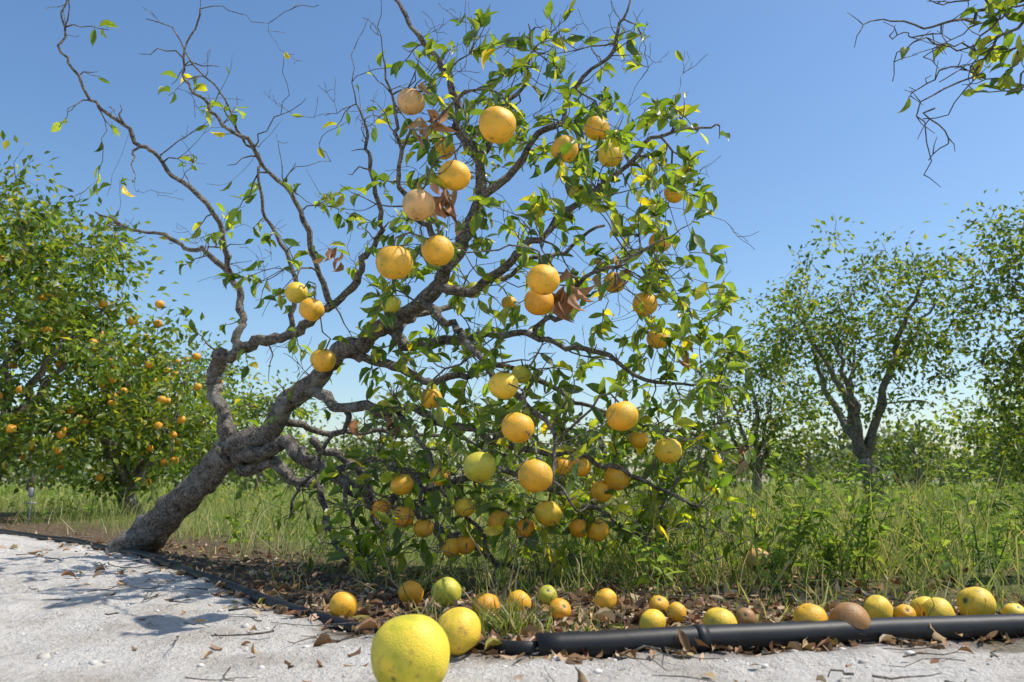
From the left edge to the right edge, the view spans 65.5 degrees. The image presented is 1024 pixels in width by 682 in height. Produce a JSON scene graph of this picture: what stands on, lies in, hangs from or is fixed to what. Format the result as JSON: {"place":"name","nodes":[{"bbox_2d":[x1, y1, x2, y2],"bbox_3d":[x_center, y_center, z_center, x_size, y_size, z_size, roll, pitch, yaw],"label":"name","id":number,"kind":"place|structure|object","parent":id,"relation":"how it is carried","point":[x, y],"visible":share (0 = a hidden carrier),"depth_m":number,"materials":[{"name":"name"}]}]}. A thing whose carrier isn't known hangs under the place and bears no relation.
{"place":"outdoors","nodes":[
{"label":"outdoors","id":0,"kind":"place"},
{"bbox_2d":[0,481,1023,681],"bbox_3d":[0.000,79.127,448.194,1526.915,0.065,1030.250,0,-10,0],"label":"ground","id":1,"kind":"structure","parent":0,"point":[78,647],"depth_m":1.83,"materials":[{"name":"soil"}]},
{"bbox_2d":[23,488,36,524],"bbox_3d":[-3.760,1.310,6.207,0.100,0.330,0.040,0,-10,0],"label":"sprinkler stake","id":2,"kind":"object","parent":1,"relation":"on","point":[31,493],"visible":0.92,"depth_m":6.21,"materials":[{"name":"grey metal"}]},
{"bbox_2d":[0,130,256,493],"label":"orange tree","id":3,"kind":"object","parent":1,"relation":"on","point":[47,321],"visible":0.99,"depth_m":7.20,"materials":[{"name":"green plant"}]},
{"bbox_2d":[7,311,257,514],"bbox_3d":[-4.067,0.763,8.321,2.488,2.232,2.167,-4,-11,23],"label":"orange tree","id":4,"kind":"object","parent":1,"relation":"on","point":[124,477],"visible":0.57,"depth_m":8.07,"materials":[{"name":"green plant"}]},
{"bbox_2d":[99,323,341,500],"bbox_3d":[-5.155,1.290,13.613,3.849,2.997,3.364,-5,-11,24],"label":"orange tree","id":5,"kind":"object","parent":1,"relation":"on","point":[249,402],"visible":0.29,"depth_m":13.32,"materials":[{"name":"green plant"}]},
{"bbox_2d":[329,592,357,616],"bbox_3d":[-0.418,0.656,1.972,0.069,0.069,0.065,0,-10,0],"label":"orange","id":6,"kind":"object","parent":1,"relation":"on","point":[342,603],"visible":0.87,"depth_m":1.95,"materials":[{"name":"food"}]},
{"bbox_2d":[370,614,449,681],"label":"orange","id":7,"kind":"object","parent":1,"relation":"on","point":[411,648],"visible":1,"depth_m":1.25,"materials":[{"name":"food"}]},
{"bbox_2d":[398,580,423,604],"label":"orange","id":8,"kind":"object","parent":1,"relation":"on","point":[414,590],"visible":0.87,"depth_m":2.19,"materials":[{"name":"orange food"}]},
{"bbox_2d":[45,0,817,584],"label":"orange tree","id":9,"kind":"object","parent":1,"relation":"on","point":[265,442],"visible":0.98,"depth_m":2.79,"materials":[{"name":"green plant"}]},
{"bbox_2d":[431,577,460,607],"bbox_3d":[-0.176,0.671,2.123,0.082,0.081,0.076,0,-10,0],"label":"orange","id":10,"kind":"object","parent":1,"relation":"on","point":[452,587],"visible":0.81,"depth_m":2.10,"materials":[{"name":"food"}]},
{"bbox_2d":[437,607,480,655],"bbox_3d":[-0.108,0.578,1.589,0.092,0.092,0.095,0,-10,0],"label":"orange","id":11,"kind":"object","parent":1,"relation":"on","point":[461,627],"visible":0.81,"depth_m":1.56,"materials":[{"name":"food"}]},
{"bbox_2d":[472,592,499,616],"bbox_3d":[-0.066,0.671,2.022,0.071,0.064,0.073,0,-10,0],"label":"orange","id":12,"kind":"object","parent":1,"relation":"on","point":[482,595],"visible":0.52,"depth_m":2.00,"materials":[{"name":"food"}]},
{"bbox_2d":[0,542,1018,681],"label":"sand clods","id":13,"kind":"object","parent":1,"relation":"on","point":[246,625],"visible":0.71,"depth_m":1.58,"materials":[{"name":"grey sand"}]},
{"bbox_2d":[0,438,1023,636],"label":"grass","id":14,"kind":"structure","parent":1,"relation":"on","point":[626,557],"depth_m":2.87,"materials":[{"name":"green plant"}]},
{"bbox_2d":[0,383,1023,493],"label":"distant orchard trees","id":15,"kind":"object","parent":1,"relation":"on","point":[829,460],"visible":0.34,"depth_m":22.68,"materials":[{"name":"green plant"}]},
{"bbox_2d":[0,529,1023,657],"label":"irrigation pipe","id":16,"kind":"object","parent":1,"relation":"on","point":[608,643],"visible":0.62,"depth_m":1.65,"materials":[{"name":"black plastic"}]},
{"bbox_2d":[473,635,481,647],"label":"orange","id":17,"kind":"object","parent":16,"relation":"on","point":[479,641],"visible":0.14,"depth_m":1.61,"materials":[{"name":"brown food"}]},
{"bbox_2d":[0,482,1023,505],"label":"field grass","id":18,"kind":"structure","parent":1,"relation":"on","point":[42,491],"depth_m":17.67,"materials":[{"name":"green plant"}]},
{"bbox_2d":[0,531,1023,681],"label":"fallen leaves","id":19,"kind":"object","parent":1,"relation":"on","point":[530,630],"depth_m":2.07,"materials":[{"name":"brown plant"}]},
{"bbox_2d":[7,439,1023,598],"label":"weed patch","id":20,"kind":"object","parent":1,"relation":"on","point":[797,536],"visible":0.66,"depth_m":2.71,"materials":[{"name":"green plant"}]},
{"bbox_2d":[507,590,530,611],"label":"orange","id":21,"kind":"object","parent":1,"relation":"on","point":[526,600],"visible":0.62,"depth_m":1.96,"materials":[{"name":"orange food"}]},
{"bbox_2d":[537,585,556,605],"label":"orange","id":22,"kind":"object","parent":1,"relation":"on","point":[543,592],"visible":0.85,"depth_m":2.12,"materials":[{"name":"food"}]},
{"bbox_2d":[548,598,570,620],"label":"orange","id":23,"kind":"object","parent":1,"relation":"on","point":[566,608],"visible":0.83,"depth_m":1.89,"materials":[{"name":"orange food"}]},
{"bbox_2d":[594,588,616,609],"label":"orange","id":24,"kind":"object","parent":1,"relation":"on","point":[606,597],"visible":0.84,"depth_m":2.03,"materials":[{"name":"food"}]},
{"bbox_2d":[640,609,665,627],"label":"orange","id":25,"kind":"object","parent":1,"relation":"on","point":[650,618],"visible":0.7,"depth_m":1.75,"materials":[{"name":"food"}]},
{"bbox_2d":[649,595,668,611],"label":"orange","id":26,"kind":"object","parent":1,"relation":"on","point":[658,602],"visible":0.73,"depth_m":2.01,"materials":[{"name":"food"}]},
{"bbox_2d":[667,602,685,622],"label":"orange","id":27,"kind":"object","parent":1,"relation":"on","point":[676,611],"visible":0.95,"depth_m":1.84,"materials":[{"name":"food"}]},
{"bbox_2d":[703,607,737,624],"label":"orange","id":28,"kind":"object","parent":1,"relation":"on","point":[715,615],"visible":0.48,"depth_m":1.70,"materials":[{"name":"food"}]},
{"bbox_2d":[735,607,755,623],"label":"orange","id":29,"kind":"object","parent":1,"relation":"on","point":[744,615],"visible":0.75,"depth_m":1.83,"materials":[{"name":"brown food"}]},
{"bbox_2d":[658,325,846,498],"bbox_3d":[4.332,1.268,14.400,3.386,3.317,2.842,-4,-11,21],"label":"orange tree","id":30,"kind":"object","parent":1,"relation":"on","point":[758,445],"visible":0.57,"depth_m":14.20,"materials":[{"name":"green plant"}]},
{"bbox_2d":[793,603,827,621],"bbox_3d":[0.639,0.598,1.707,0.070,0.066,0.070,0,-10,0],"label":"orange","id":31,"kind":"object","parent":1,"relation":"on","point":[808,612],"visible":0.59,"depth_m":1.69,"materials":[{"name":"food"}]},
{"bbox_2d":[829,602,870,628],"bbox_3d":[0.725,0.603,1.709,0.082,0.081,0.078,0,-10,0],"label":"orange","id":32,"kind":"object","parent":1,"relation":"on","point":[855,615],"visible":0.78,"depth_m":1.69,"materials":[{"name":"brown food"}]},
{"bbox_2d":[863,595,892,617],"bbox_3d":[0.853,0.629,1.858,0.067,0.071,0.069,0,-10,0],"label":"orange","id":33,"kind":"object","parent":1,"relation":"on","point":[877,606],"visible":0.62,"depth_m":1.83,"materials":[{"name":"food"}]},
{"bbox_2d":[733,215,1023,505],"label":"orange tree","id":34,"kind":"object","parent":1,"relation":"on","point":[852,428],"visible":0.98,"depth_m":10.79,"materials":[{"name":"green plant"}]},
{"bbox_2d":[894,604,915,616],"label":"orange","id":35,"kind":"object","parent":1,"relation":"on","point":[903,610],"visible":0.63,"depth_m":1.86,"materials":[{"name":"food"}]},
{"bbox_2d":[910,596,929,616],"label":"orange","id":36,"kind":"object","parent":1,"relation":"on","point":[920,602],"visible":0.29,"depth_m":1.89,"materials":[{"name":"food"}]},
{"bbox_2d":[847,0,1023,186],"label":"orange tree","id":37,"kind":"object","parent":1,"relation":"on","point":[993,53],"visible":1,"depth_m":2.70,"materials":[{"name":"green plant"}]},
{"bbox_2d":[921,597,954,615],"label":"orange","id":38,"kind":"object","parent":1,"relation":"on","point":[942,607],"visible":0.54,"depth_m":1.83,"materials":[{"name":"food"}]},
{"bbox_2d":[924,189,1023,422],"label":"orange tree","id":39,"kind":"object","parent":1,"relation":"on","point":[1012,365],"visible":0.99,"depth_m":9.30,"materials":[{"name":"green plant"}]},
{"bbox_2d":[924,346,1023,488],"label":"orange tree","id":40,"kind":"object","parent":1,"relation":"on","point":[1015,433],"visible":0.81,"depth_m":13.10,"materials":[{"name":"green plant"}]},
{"bbox_2d":[957,587,996,614],"bbox_3d":[1.120,0.636,1.920,0.081,0.084,0.084,0,-10,0],"label":"orange","id":41,"kind":"object","parent":1,"relation":"on","point":[977,598],"visible":0.83,"depth_m":1.90,"materials":[{"name":"food"}]},
{"bbox_2d":[1002,603,1023,613],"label":"orange","id":42,"kind":"object","parent":1,"relation":"on","point":[1013,608],"visible":0.47,"depth_m":1.90,"materials":[{"name":"food"}]},
{"bbox_2d":[0,0,1023,480],"label":"sky","id":43,"kind":"structure","parent":0,"point":[816,131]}
]}

